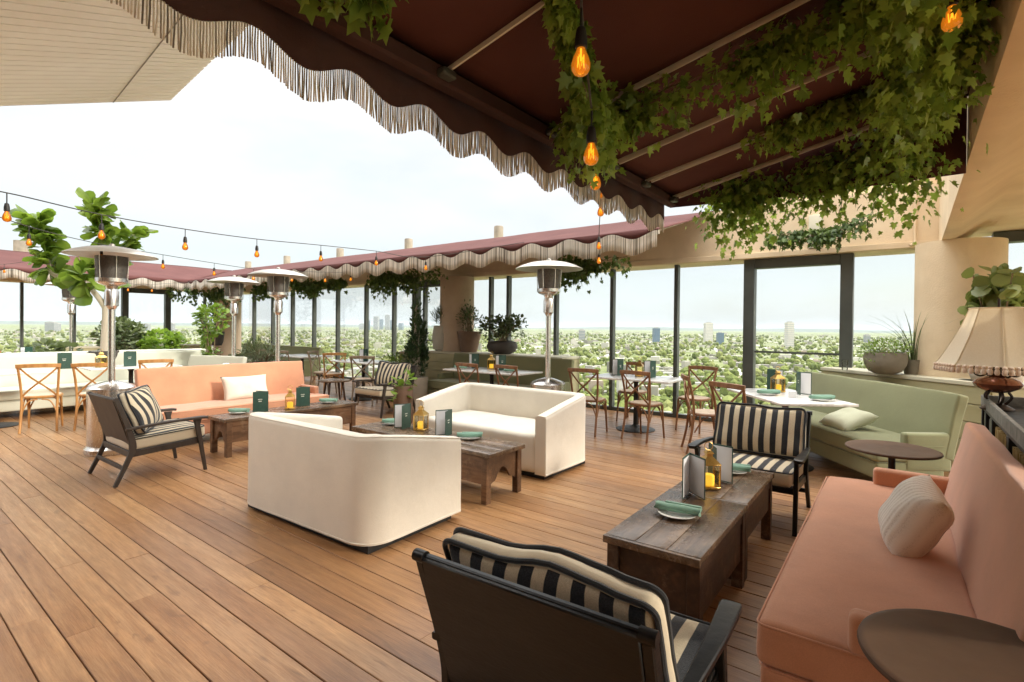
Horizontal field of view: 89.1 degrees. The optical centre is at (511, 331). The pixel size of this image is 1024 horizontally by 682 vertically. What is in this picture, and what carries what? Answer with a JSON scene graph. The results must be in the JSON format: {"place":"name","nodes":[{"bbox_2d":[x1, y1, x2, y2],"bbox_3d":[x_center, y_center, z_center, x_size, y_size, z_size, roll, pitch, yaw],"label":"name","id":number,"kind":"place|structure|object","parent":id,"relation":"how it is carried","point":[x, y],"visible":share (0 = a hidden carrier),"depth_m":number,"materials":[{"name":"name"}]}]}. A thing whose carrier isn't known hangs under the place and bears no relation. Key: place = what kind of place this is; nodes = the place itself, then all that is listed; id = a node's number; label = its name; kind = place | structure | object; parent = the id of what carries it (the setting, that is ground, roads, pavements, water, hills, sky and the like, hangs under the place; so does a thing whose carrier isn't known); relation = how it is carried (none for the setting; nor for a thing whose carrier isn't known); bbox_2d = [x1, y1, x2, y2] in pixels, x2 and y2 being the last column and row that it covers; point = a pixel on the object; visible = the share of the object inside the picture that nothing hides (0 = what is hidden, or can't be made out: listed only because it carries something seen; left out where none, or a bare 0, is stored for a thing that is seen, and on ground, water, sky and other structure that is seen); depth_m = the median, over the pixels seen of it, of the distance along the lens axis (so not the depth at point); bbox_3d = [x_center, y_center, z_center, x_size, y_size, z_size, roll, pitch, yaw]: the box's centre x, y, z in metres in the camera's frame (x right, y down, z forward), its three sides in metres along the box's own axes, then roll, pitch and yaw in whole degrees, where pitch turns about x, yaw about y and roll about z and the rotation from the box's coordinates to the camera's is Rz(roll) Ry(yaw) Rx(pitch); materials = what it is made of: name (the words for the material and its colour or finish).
{"place":"outdoors","nodes":[
{"label":"outdoors","id":0,"kind":"place"},
{"bbox_2d":[0,0,248,105],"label":"slatted soffit","id":1,"kind":"structure","parent":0,"point":[74,51],"depth_m":7.37,"materials":[{"name":"wood"}]},
{"bbox_2d":[0,327,907,398],"bbox_3d":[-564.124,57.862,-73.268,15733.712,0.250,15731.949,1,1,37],"label":"city roads","id":2,"kind":"structure","parent":0,"point":[715,349],"depth_m":2019.85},
{"bbox_2d":[0,324,912,413],"bbox_3d":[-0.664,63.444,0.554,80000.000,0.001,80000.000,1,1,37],"label":"city ground","id":3,"kind":"structure","parent":0,"point":[80,328],"depth_m":3347.63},
{"bbox_2d":[0,329,912,413],"bbox_3d":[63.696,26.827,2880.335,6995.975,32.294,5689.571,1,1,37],"label":"city trees","id":4,"kind":"object","parent":3,"relation":"on","point":[665,397],"visible":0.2,"depth_m":1165.21,"materials":[{"name":"plant"}]},
{"bbox_2d":[0,327,912,411],"bbox_3d":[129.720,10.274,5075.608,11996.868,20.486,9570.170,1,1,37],"label":"city rooftops","id":5,"kind":"object","parent":3,"relation":"on","point":[655,389],"visible":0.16,"depth_m":1265.09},
{"bbox_2d":[0,321,912,332],"bbox_3d":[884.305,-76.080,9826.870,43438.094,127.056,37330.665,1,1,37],"label":"hills","id":6,"kind":"structure","parent":0,"point":[432,326],"depth_m":18055.41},
{"bbox_2d":[0,376,949,681],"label":"deck","id":7,"kind":"structure","parent":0,"point":[168,566],"depth_m":3.22,"materials":[{"name":"brown wood"}]},
{"bbox_2d":[0,368,56,427],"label":"marble table","id":8,"kind":"object","parent":7,"relation":"on","point":[14,372],"visible":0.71,"depth_m":7.29,"materials":[{"name":"white stone"}]},
{"bbox_2d":[15,363,62,433],"bbox_3d":[-6.319,0.872,6.999,0.454,0.909,0.506,0,1,-33],"label":"bistro chair","id":9,"kind":"object","parent":7,"relation":"on","point":[57,394],"visible":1,"depth_m":6.88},
{"bbox_2d":[25,338,82,351],"bbox_3d":[-9.046,0.695,10.233,1.130,1.142,0.963,1,1,37],"label":"shrub","id":10,"kind":"object","parent":7,"relation":"on","point":[59,346],"visible":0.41,"depth_m":10.13,"materials":[{"name":"green plant"}]},
{"bbox_2d":[44,282,75,350],"bbox_3d":[-8.996,0.096,10.621,0.872,2.335,0.872,1,1,30],"label":"patio heater","id":11,"kind":"object","parent":7,"relation":"on","point":[68,297],"visible":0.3,"depth_m":10.56,"materials":[{"name":"metal"}]},
{"bbox_2d":[9,187,157,361],"bbox_3d":[-7.909,-0.611,9.515,2.336,3.791,1.441,1,1,20],"label":"fig tree","id":12,"kind":"object","parent":7,"relation":"on","point":[74,278],"visible":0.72,"depth_m":9.28,"materials":[{"name":"green plant"}]},
{"bbox_2d":[71,363,107,430],"bbox_3d":[-5.784,0.875,7.239,0.454,0.909,0.506,0,1,-27],"label":"bistro chair","id":13,"kind":"object","parent":7,"relation":"on","point":[74,366],"visible":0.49,"depth_m":7.03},
{"bbox_2d":[0,350,205,411],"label":"banquette sofa","id":14,"kind":"object","parent":7,"relation":"on","point":[9,394],"visible":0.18,"depth_m":8.42,"materials":[{"name":"fabric"}]},
{"bbox_2d":[0,348,212,355],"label":"ledge","id":15,"kind":"object","parent":7,"relation":"on","point":[77,352],"visible":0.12,"depth_m":9.10,"materials":[{"name":"fabric"}]},
{"bbox_2d":[61,244,158,456],"bbox_3d":[-4.495,0.184,5.844,0.872,2.335,0.872,1,1,7],"label":"patio heater","id":16,"kind":"object","parent":7,"relation":"on","point":[112,266],"visible":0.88,"depth_m":5.73,"materials":[{"name":"metal"}]},
{"bbox_2d":[20,282,205,346],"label":"glazed wall","id":17,"kind":"structure","parent":7,"relation":"on","point":[125,306],"depth_m":15.37,"materials":[{"name":"grey metal"}]},
{"bbox_2d":[0,270,223,292],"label":"header beam","id":18,"kind":"structure","parent":17,"relation":"on","point":[10,279],"depth_m":13.95,"materials":[{"name":"beige paint"}]},
{"bbox_2d":[0,249,231,290],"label":"wall awning","id":19,"kind":"object","parent":18,"relation":"attached to","point":[143,272],"depth_m":14.01,"materials":[{"name":"red fabric"}]},
{"bbox_2d":[89,316,149,349],"bbox_3d":[-8.364,0.463,11.130,1.144,1.605,1.059,1,1,37],"label":"shrub","id":20,"kind":"object","parent":7,"relation":"on","point":[126,330],"visible":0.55,"depth_m":11.00,"materials":[{"name":"green plant"}]},
{"bbox_2d":[77,363,182,383],"bbox_3d":[-6.212,0.936,8.485,0.760,0.750,1.240,1,1,37],"label":"marble table","id":21,"kind":"object","parent":7,"relation":"on","point":[130,369],"visible":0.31,"depth_m":8.39,"materials":[{"name":"white stone"}]},
{"bbox_2d":[87,384,207,487],"bbox_3d":[-3.550,0.952,5.087,0.808,0.845,0.780,1,1,36],"label":"lounge armchair","id":22,"kind":"object","parent":7,"relation":"on","point":[149,429],"visible":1,"depth_m":4.88,"materials":[{"name":"black wood"}]},
{"bbox_2d":[135,328,189,349],"bbox_3d":[-7.498,0.595,11.172,1.019,1.358,0.956,1,1,37],"label":"shrub","id":23,"kind":"object","parent":7,"relation":"on","point":[154,341],"visible":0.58,"depth_m":11.00,"materials":[{"name":"green plant"}]},
{"bbox_2d":[190,302,230,354],"bbox_3d":[-5.811,0.367,10.063,0.776,1.869,0.713,1,1,37],"label":"vine on stake","id":24,"kind":"object","parent":7,"relation":"on","point":[203,313],"visible":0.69,"depth_m":10.00,"materials":[{"name":"plant"}]},
{"bbox_2d":[188,355,246,365],"bbox_3d":[-5.391,0.874,9.044,1.162,0.881,0.840,1,1,12],"label":"banquette sofa","id":25,"kind":"object","parent":7,"relation":"on","point":[195,360],"visible":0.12,"depth_m":9.34,"materials":[{"name":"fabric"}]},
{"bbox_2d":[213,300,241,355],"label":"stucco column","id":26,"kind":"structure","parent":7,"relation":"on","point":[226,347],"depth_m":16.72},
{"bbox_2d":[134,361,328,433],"bbox_3d":[-3.655,0.901,7.001,0.843,0.900,2.191,1,1,37],"label":"banquette sofa","id":27,"kind":"object","parent":7,"relation":"on","point":[190,391],"visible":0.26,"depth_m":6.83,"materials":[{"name":"fabric"}]},
{"bbox_2d":[220,374,267,400],"bbox_3d":[-3.630,0.765,7.097,0.158,0.340,0.620,-24,-14,35],"label":"lumbar pillow","id":28,"kind":"object","parent":27,"relation":"on","point":[242,387],"visible":0.91,"depth_m":7.00,"materials":[{"name":"beige fabric"}]},
{"bbox_2d":[206,275,260,363],"bbox_3d":[-5.047,0.147,9.444,0.872,2.335,0.872,0,1,-31],"label":"patio heater","id":29,"kind":"object","parent":7,"relation":"on","point":[233,288],"visible":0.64,"depth_m":9.37,"materials":[{"name":"metal"}]},
{"bbox_2d":[237,335,285,362],"bbox_3d":[-5.455,0.683,11.439,1.449,1.219,0.988,1,1,37],"label":"planter palm","id":30,"kind":"object","parent":7,"relation":"on","point":[268,354],"visible":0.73,"depth_m":11.33,"materials":[{"name":"plant"}]},
{"bbox_2d":[228,343,322,379],"bbox_3d":[-6.901,0.820,14.683,4.212,0.859,0.839,1,1,37],"label":"banquette sofa","id":31,"kind":"object","parent":7,"relation":"on","point":[298,350],"visible":0.3,"depth_m":14.15,"materials":[{"name":"green fabric"}]},
{"bbox_2d":[247,267,308,361],"bbox_3d":[-3.634,0.174,8.082,0.872,2.335,0.872,1,1,1],"label":"patio heater","id":32,"kind":"object","parent":7,"relation":"on","point":[278,279],"visible":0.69,"depth_m":8.01,"materials":[{"name":"metal"}]},
{"bbox_2d":[207,400,357,457],"bbox_3d":[-2.745,1.155,6.405,0.424,0.420,1.714,1,1,37],"label":"rustic table","id":33,"kind":"object","parent":7,"relation":"on","point":[229,428],"visible":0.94,"depth_m":5.87,"materials":[{"name":"brown wood"}]},
{"bbox_2d":[253,391,268,411],"bbox_3d":[-2.950,0.823,6.128,0.155,0.240,0.130,1,1,-10],"label":"menu folder","id":34,"kind":"object","parent":33,"relation":"on","point":[260,401],"visible":1,"depth_m":6.10,"materials":[{"name":"paper"}]},
{"bbox_2d":[247,412,460,553],"bbox_3d":[-1.275,1.029,4.030,1.569,0.744,0.890,1,1,35],"label":"loveseat","id":35,"kind":"object","parent":7,"relation":"on","point":[328,477],"visible":1,"depth_m":3.55,"materials":[{"name":"beige fabric"}]},
{"bbox_2d":[349,356,377,405],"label":"bistro chair","id":36,"kind":"object","parent":7,"relation":"on","point":[351,358],"visible":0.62,"depth_m":9.34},
{"bbox_2d":[352,361,418,417],"bbox_3d":[-2.100,0.933,8.653,0.808,0.853,0.780,1,1,37],"label":"lounge armchair","id":37,"kind":"object","parent":7,"relation":"on","point":[383,389],"visible":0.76,"depth_m":8.62,"materials":[{"name":"fabric"}]},
{"bbox_2d":[388,368,417,423],"bbox_3d":[-1.585,0.941,7.560,0.430,0.852,0.450,0,1,-22],"label":"trailing plant","id":38,"kind":"object","parent":7,"relation":"on","point":[402,392],"visible":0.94,"depth_m":7.47,"materials":[{"name":"green plant"}]},
{"bbox_2d":[402,296,429,401],"bbox_3d":[-1.775,0.334,9.703,0.539,2.027,0.557,1,1,37],"label":"potted conifer","id":39,"kind":"object","parent":7,"relation":"on","point":[416,351],"visible":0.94,"depth_m":9.63,"materials":[{"name":"plant"}]},
{"bbox_2d":[351,421,524,504],"bbox_3d":[-0.763,1.189,4.947,1.834,0.420,0.494,1,1,37],"label":"rustic table","id":40,"kind":"object","parent":7,"relation":"on","point":[484,460],"visible":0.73,"depth_m":4.46,"materials":[{"name":"brown wood"}]},
{"bbox_2d":[394,403,410,429],"bbox_3d":[-1.083,0.851,5.239,0.130,0.240,0.155,1,1,42],"label":"menu folder","id":41,"kind":"object","parent":40,"relation":"on","point":[402,416],"visible":1,"depth_m":5.23,"materials":[{"name":"paper"}]},
{"bbox_2d":[413,401,428,430],"bbox_3d":[-0.902,0.832,5.168,0.116,0.287,0.116,1,1,18],"label":"brass lantern","id":42,"kind":"object","parent":40,"relation":"on","point":[418,425],"visible":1,"depth_m":5.14,"materials":[{"name":"gold metal"}]},
{"bbox_2d":[435,409,451,435],"bbox_3d":[-0.619,0.858,4.896,0.130,0.240,0.155,1,1,37],"label":"menu folder","id":43,"kind":"object","parent":40,"relation":"on","point":[443,422],"visible":0.93,"depth_m":4.89,"materials":[{"name":"paper"}]},
{"bbox_2d":[440,276,473,353],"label":"stucco column","id":44,"kind":"structure","parent":7,"relation":"on","point":[456,291],"depth_m":10.72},
{"bbox_2d":[443,367,542,383],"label":"marble table","id":45,"kind":"object","parent":7,"relation":"on","point":[490,372],"visible":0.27,"depth_m":8.21,"materials":[{"name":"white stone"}]},
{"bbox_2d":[415,382,585,479],"bbox_3d":[-0.128,1.025,5.770,1.809,0.744,0.890,1,1,37],"label":"loveseat","id":46,"kind":"object","parent":7,"relation":"on","point":[546,427],"visible":0.75,"depth_m":5.47,"materials":[{"name":"beige fabric"}]},
{"bbox_2d":[428,353,573,394],"bbox_3d":[-0.279,0.905,9.352,2.760,0.922,0.846,1,1,37],"label":"banquette sofa","id":47,"kind":"object","parent":7,"relation":"on","point":[559,369],"visible":0.34,"depth_m":9.41,"materials":[{"name":"green fabric"}]},
{"bbox_2d":[425,350,579,394],"bbox_3d":[-0.307,0.891,10.216,3.410,0.928,0.620,1,1,37],"label":"planter ledge","id":48,"kind":"object","parent":7,"relation":"on","point":[438,361],"visible":0.16,"depth_m":10.62,"materials":[{"name":"stone"}]},
{"bbox_2d":[429,305,443,350],"bbox_3d":[-1.465,-0.120,11.004,0.560,1.058,0.588,1,1,37],"label":"ledge planter","id":49,"kind":"object","parent":48,"relation":"on","point":[438,338],"visible":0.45,"depth_m":10.83,"materials":[{"name":"concrete"}]},
{"bbox_2d":[456,299,483,351],"bbox_3d":[-0.856,-0.126,10.651,0.612,1.088,0.592,1,1,37],"label":"ledge planter","id":50,"kind":"object","parent":48,"relation":"on","point":[469,338],"visible":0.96,"depth_m":10.49,"materials":[{"name":"brown ceramic"}]},
{"bbox_2d":[478,313,527,353],"bbox_3d":[-0.193,0.038,9.981,1.188,0.785,0.601,1,1,37],"label":"ledge planter","id":51,"kind":"object","parent":48,"relation":"on","point":[506,326],"visible":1,"depth_m":9.83,"materials":[{"name":"plant"}]},
{"bbox_2d":[516,259,582,390],"bbox_3d":[0.467,0.229,6.726,0.872,2.335,0.872,1,1,3],"label":"patio heater","id":52,"kind":"object","parent":7,"relation":"on","point":[548,271],"visible":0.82,"depth_m":6.64,"materials":[{"name":"metal"}]},
{"bbox_2d":[252,253,854,421],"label":"glazed wall","id":53,"kind":"structure","parent":7,"relation":"on","point":[846,262],"depth_m":8.47,"materials":[{"name":"grey metal"}]},
{"bbox_2d":[244,178,939,294],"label":"header beam","id":54,"kind":"structure","parent":53,"relation":"on","point":[676,244],"depth_m":7.78,"materials":[{"name":"beige paint"}]},
{"bbox_2d":[189,211,713,290],"bbox_3d":[-3.844,-1.504,11.895,15.780,0.938,2.255,1,1,37],"label":"wall awning","id":55,"kind":"object","parent":54,"relation":"attached to","point":[538,245],"depth_m":8.39,"materials":[{"name":"red fabric"}]},
{"bbox_2d":[0,217,351,281],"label":"string light","id":56,"kind":"object","parent":55,"relation":"hanging from","point":[28,242],"visible":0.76,"depth_m":6.70,"materials":[{"name":"black rubber"}]},
{"bbox_2d":[165,286,245,308],"bbox_3d":[-8.312,-0.962,14.313,2.347,0.764,0.659,1,1,10],"label":"ivy garland","id":57,"kind":"object","parent":55,"relation":"hanging from","point":[213,295],"visible":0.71,"depth_m":14.35,"materials":[{"name":"green plant"}]},
{"bbox_2d":[0,191,523,269],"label":"string light","id":58,"kind":"object","parent":55,"relation":"hanging from","point":[6,216],"visible":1,"depth_m":4.36,"materials":[{"name":"black rubber"}]},
{"bbox_2d":[289,277,347,299],"bbox_3d":[-4.362,-0.994,11.685,2.184,0.596,0.576,1,1,37],"label":"ivy garland","id":59,"kind":"object","parent":55,"relation":"hanging from","point":[311,289],"visible":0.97,"depth_m":11.65,"materials":[{"name":"green plant"}]},
{"bbox_2d":[365,266,448,304],"bbox_3d":[-2.151,-0.918,10.043,2.033,0.844,0.646,1,1,30],"label":"ivy garland","id":60,"kind":"object","parent":55,"relation":"hanging from","point":[389,280],"visible":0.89,"depth_m":9.98,"materials":[{"name":"green plant"}]},
{"bbox_2d":[557,249,631,293],"bbox_3d":[1.067,-0.896,7.760,1.503,0.677,0.472,1,1,37],"label":"ivy garland","id":61,"kind":"object","parent":55,"relation":"hanging from","point":[588,266],"visible":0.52,"depth_m":7.70,"materials":[{"name":"green plant"}]},
{"bbox_2d":[760,212,879,252],"bbox_3d":[4.042,-1.269,6.905,1.415,0.511,0.361,1,1,37],"label":"ivy garland","id":62,"kind":"object","parent":54,"relation":"attached to","point":[819,237],"visible":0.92,"depth_m":6.84,"materials":[{"name":"green plant"}]},
{"bbox_2d":[412,527,741,681],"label":"lounge armchair","id":63,"kind":"object","parent":7,"relation":"on","point":[500,610],"visible":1,"depth_m":1.39,"materials":[{"name":"black wood"}]},
{"bbox_2d":[568,368,607,436],"bbox_3d":[1.060,0.947,7.178,0.454,0.909,0.506,1,1,31],"label":"bistro chair","id":64,"kind":"object","parent":7,"relation":"on","point":[596,400],"visible":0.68,"depth_m":7.00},
{"bbox_2d":[616,362,648,423],"bbox_3d":[1.915,0.947,8.188,0.454,0.909,0.506,1,1,36],"label":"bistro chair","id":65,"kind":"object","parent":7,"relation":"on","point":[629,391],"visible":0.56,"depth_m":8.16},
{"bbox_2d":[585,373,682,432],"bbox_3d":[1.775,1.028,7.462,1.240,0.750,0.760,1,1,37],"label":"marble table","id":66,"kind":"object","parent":7,"relation":"on","point":[634,427],"visible":0.91,"depth_m":7.37,"materials":[{"name":"white stone"}]},
{"bbox_2d":[620,370,664,442],"bbox_3d":[1.724,0.957,6.845,0.506,0.909,0.454,0,1,-44],"label":"bistro chair","id":67,"kind":"object","parent":7,"relation":"on","point":[649,403],"visible":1,"depth_m":6.77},
{"bbox_2d":[603,489,747,619],"bbox_3d":[0.890,1.208,2.740,0.459,0.455,0.914,1,1,36],"label":"rustic table","id":68,"kind":"object","parent":7,"relation":"on","point":[689,567],"visible":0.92,"depth_m":2.50,"materials":[{"name":"brown wood"}]},
{"bbox_2d":[658,509,695,519],"bbox_3d":[0.878,0.970,2.768,0.200,0.020,0.200,1,1,37],"label":"side plate","id":69,"kind":"object","parent":68,"relation":"on","point":[674,515],"visible":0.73,"depth_m":2.75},
{"bbox_2d":[654,500,701,516],"bbox_3d":[0.885,0.942,2.777,0.238,0.043,0.085,1,1,33],"label":"folded napkin","id":70,"kind":"object","parent":69,"relation":"on","point":[679,507],"visible":1,"depth_m":2.75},
{"bbox_2d":[682,452,705,499],"bbox_3d":[1.068,0.857,3.096,0.130,0.240,0.155,1,1,9],"label":"menu folder","id":71,"kind":"object","parent":68,"relation":"on","point":[693,473],"visible":1,"depth_m":3.08,"materials":[{"name":"paper"}]},
{"bbox_2d":[675,366,717,433],"bbox_3d":[2.641,0.961,7.479,0.506,0.909,0.454,0,1,-44],"label":"bistro chair","id":72,"kind":"object","parent":7,"relation":"on","point":[699,399],"visible":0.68,"depth_m":7.46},
{"bbox_2d":[680,373,714,453],"bbox_3d":[2.266,0.969,6.165,0.506,0.909,0.454,1,1,9],"label":"bistro chair","id":73,"kind":"object","parent":7,"relation":"on","point":[705,413],"visible":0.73,"depth_m":6.07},
{"bbox_2d":[671,466,773,581],"bbox_3d":[1.398,1.210,3.434,0.454,0.450,0.854,1,1,36],"label":"rustic table","id":74,"kind":"object","parent":7,"relation":"on","point":[752,489],"visible":0.48,"depth_m":3.32,"materials":[{"name":"brown wood"}]},
{"bbox_2d":[702,441,721,489],"bbox_3d":[1.237,0.836,3.274,0.116,0.287,0.116,1,1,-1],"label":"brass lantern","id":75,"kind":"object","parent":74,"relation":"on","point":[713,481],"visible":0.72,"depth_m":3.25,"materials":[{"name":"gold glass"}]},
{"bbox_2d":[708,442,732,483],"bbox_3d":[1.339,0.862,3.408,0.130,0.240,0.155,0,1,-18],"label":"menu folder","id":76,"kind":"object","parent":74,"relation":"on","point":[723,455],"visible":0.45,"depth_m":3.39,"materials":[{"name":"paper"}]},
{"bbox_2d":[708,381,746,419],"bbox_3d":[2.370,0.976,5.411,0.506,0.909,0.454,0,1,-27],"label":"bistro chair","id":77,"kind":"object","parent":7,"relation":"on","point":[714,384],"visible":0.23,"depth_m":5.29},
{"bbox_2d":[688,401,812,536],"bbox_3d":[1.928,1.022,4.163,0.808,0.836,0.780,1,1,36],"label":"lounge armchair","id":78,"kind":"object","parent":7,"relation":"on","point":[775,441],"visible":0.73,"depth_m":4.17,"materials":[{"name":"black wood"}]},
{"bbox_2d":[727,388,858,471],"bbox_3d":[2.916,1.057,5.560,0.740,0.750,1.250,1,1,0],"label":"marble table","id":79,"kind":"object","parent":7,"relation":"on","point":[782,399],"visible":0.35,"depth_m":5.19,"materials":[{"name":"white stone"}]},
{"bbox_2d":[796,371,811,394],"bbox_3d":[3.141,0.561,5.653,0.130,0.240,0.155,1,1,-8],"label":"menu folder","id":80,"kind":"object","parent":79,"relation":"on","point":[803,382],"visible":0.92,"depth_m":5.64,"materials":[{"name":"paper"}]},
{"bbox_2d":[759,371,968,481],"bbox_3d":[3.656,0.988,5.870,0.845,0.898,2.470,1,1,0],"label":"banquette sofa","id":81,"kind":"object","parent":7,"relation":"on","point":[928,418],"visible":0.5,"depth_m":5.11,"materials":[{"name":"green fabric"}]},
{"bbox_2d":[819,407,878,431],"bbox_3d":[3.488,0.914,5.409,0.380,0.156,0.420,-23,4,-1],"label":"square pillow","id":82,"kind":"object","parent":81,"relation":"on","point":[848,419],"visible":0.93,"depth_m":5.29,"materials":[{"name":"beige fabric"}]},
{"bbox_2d":[756,422,1023,681],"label":"banquette sofa","id":83,"kind":"object","parent":7,"relation":"on","point":[844,572],"visible":0.76,"depth_m":2.05,"materials":[{"name":"fabric"}]},
{"bbox_2d":[878,474,954,557],"bbox_3d":[1.869,0.863,2.423,0.206,0.345,0.355,31,22,22],"label":"ribbed pillow","id":84,"kind":"object","parent":83,"relation":"on","point":[916,516],"visible":0.98,"depth_m":2.32,"materials":[{"name":"fabric"}]},
{"bbox_2d":[845,440,943,468],"bbox_3d":[2.757,1.146,3.784,0.580,0.600,0.580,1,1,37],"label":"round side table","id":85,"kind":"object","parent":7,"relation":"on","point":[892,451],"visible":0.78,"depth_m":3.74,"materials":[{"name":"brown paint"}]},
{"bbox_2d":[820,367,990,466],"bbox_3d":[4.590,0.969,6.085,0.420,0.948,2.083,0,1,-12],"label":"planter ledge","id":86,"kind":"object","parent":7,"relation":"on","point":[973,393],"visible":0.12,"depth_m":5.54,"materials":[{"name":"stone"}]},
{"bbox_2d":[857,337,913,374],"bbox_3d":[4.332,0.280,6.051,0.552,0.425,0.546,1,1,37],"label":"bowl planter","id":87,"kind":"object","parent":86,"relation":"on","point":[887,362],"visible":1,"depth_m":5.93,"materials":[{"name":"grey stone"}]},
{"bbox_2d":[871,310,953,374],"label":"spiky grass","id":88,"kind":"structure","parent":86,"relation":"on","point":[912,367],"depth_m":5.98,"materials":[{"name":"green plant"}]},
{"bbox_2d":[857,608,1023,681],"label":"round side table","id":89,"kind":"object","parent":7,"relation":"on","point":[909,645],"visible":1,"depth_m":1.40,"materials":[{"name":"brown paint"}]},
{"bbox_2d":[913,237,1008,378],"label":"stucco column","id":90,"kind":"structure","parent":7,"relation":"on","point":[942,287],"depth_m":5.68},
{"bbox_2d":[939,0,1023,239],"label":"soffit beam","id":91,"kind":"structure","parent":90,"relation":"on","point":[989,197],"depth_m":3.01,"materials":[{"name":"beige paint"}]},
{"bbox_2d":[108,0,990,232],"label":"folding arm awning","id":92,"kind":"object","parent":91,"relation":"attached to","point":[486,73],"visible":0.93,"depth_m":2.18,"materials":[{"name":"red fabric"}]},
{"bbox_2d":[296,0,408,44],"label":"ivy garland","id":93,"kind":"object","parent":92,"relation":"hanging from","point":[361,12],"visible":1,"depth_m":1.54,"materials":[{"name":"green plant"}]},
{"bbox_2d":[541,0,625,188],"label":"ivy garland","id":94,"kind":"object","parent":92,"relation":"hanging from","point":[561,18],"visible":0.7,"depth_m":2.00,"materials":[{"name":"green plant"}]},
{"bbox_2d":[571,0,618,263],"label":"string light","id":95,"kind":"object","parent":92,"relation":"hanging from","point":[580,65],"visible":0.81,"depth_m":1.61,"materials":[{"name":"glass"}]},
{"bbox_2d":[548,0,935,183],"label":"ivy garland","id":96,"kind":"object","parent":92,"relation":"hanging from","point":[788,46],"visible":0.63,"depth_m":2.18,"materials":[{"name":"green plant"}]},
{"bbox_2d":[685,129,925,260],"bbox_3d":[1.990,-0.934,3.640,1.536,0.828,0.513,1,1,37],"label":"ivy garland","id":97,"kind":"object","parent":92,"relation":"hanging from","point":[742,200],"visible":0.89,"depth_m":3.70,"materials":[{"name":"green plant"}]},
{"bbox_2d":[736,84,901,166],"bbox_3d":[1.766,-1.191,2.970,0.892,0.376,0.303,1,1,37],"label":"ivy garland","id":98,"kind":"object","parent":92,"relation":"hanging from","point":[814,121],"visible":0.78,"depth_m":2.96,"materials":[{"name":"green plant"}]},
{"bbox_2d":[941,0,962,31],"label":"string light","id":99,"kind":"object","parent":92,"relation":"hanging from","point":[949,21],"visible":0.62,"depth_m":1.71,"materials":[{"name":"orange glass"}]},
{"bbox_2d":[823,0,1004,247],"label":"ivy garland","id":100,"kind":"object","parent":91,"relation":"attached to","point":[934,77],"visible":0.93,"depth_m":2.23,"materials":[{"name":"green plant"}]},
{"bbox_2d":[961,379,1023,396],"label":"planter ledge","id":101,"kind":"object","parent":7,"relation":"on","point":[1019,393],"visible":0.02,"depth_m":5.00,"materials":[{"name":"stone"}]},
{"bbox_2d":[957,263,1023,382],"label":"round leaf plant","id":102,"kind":"object","parent":101,"relation":"on","point":[1003,283],"visible":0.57,"depth_m":4.79,"materials":[{"name":"plant"}]},
{"bbox_2d":[981,395,1023,454],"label":"record console","id":103,"kind":"object","parent":7,"relation":"on","point":[1010,425],"visible":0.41,"depth_m":3.10,"materials":[{"name":"grey paint"}]},
{"bbox_2d":[932,299,1023,411],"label":"fringed table lamp","id":104,"kind":"object","parent":103,"relation":"on","point":[990,339],"visible":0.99,"depth_m":3.37,"materials":[{"name":"beige fabric"}]},
{"bbox_2d":[0,25,1023,330],"label":"sky","id":105,"kind":"structure","parent":0,"point":[236,151],"materials":[{"name":"white"}]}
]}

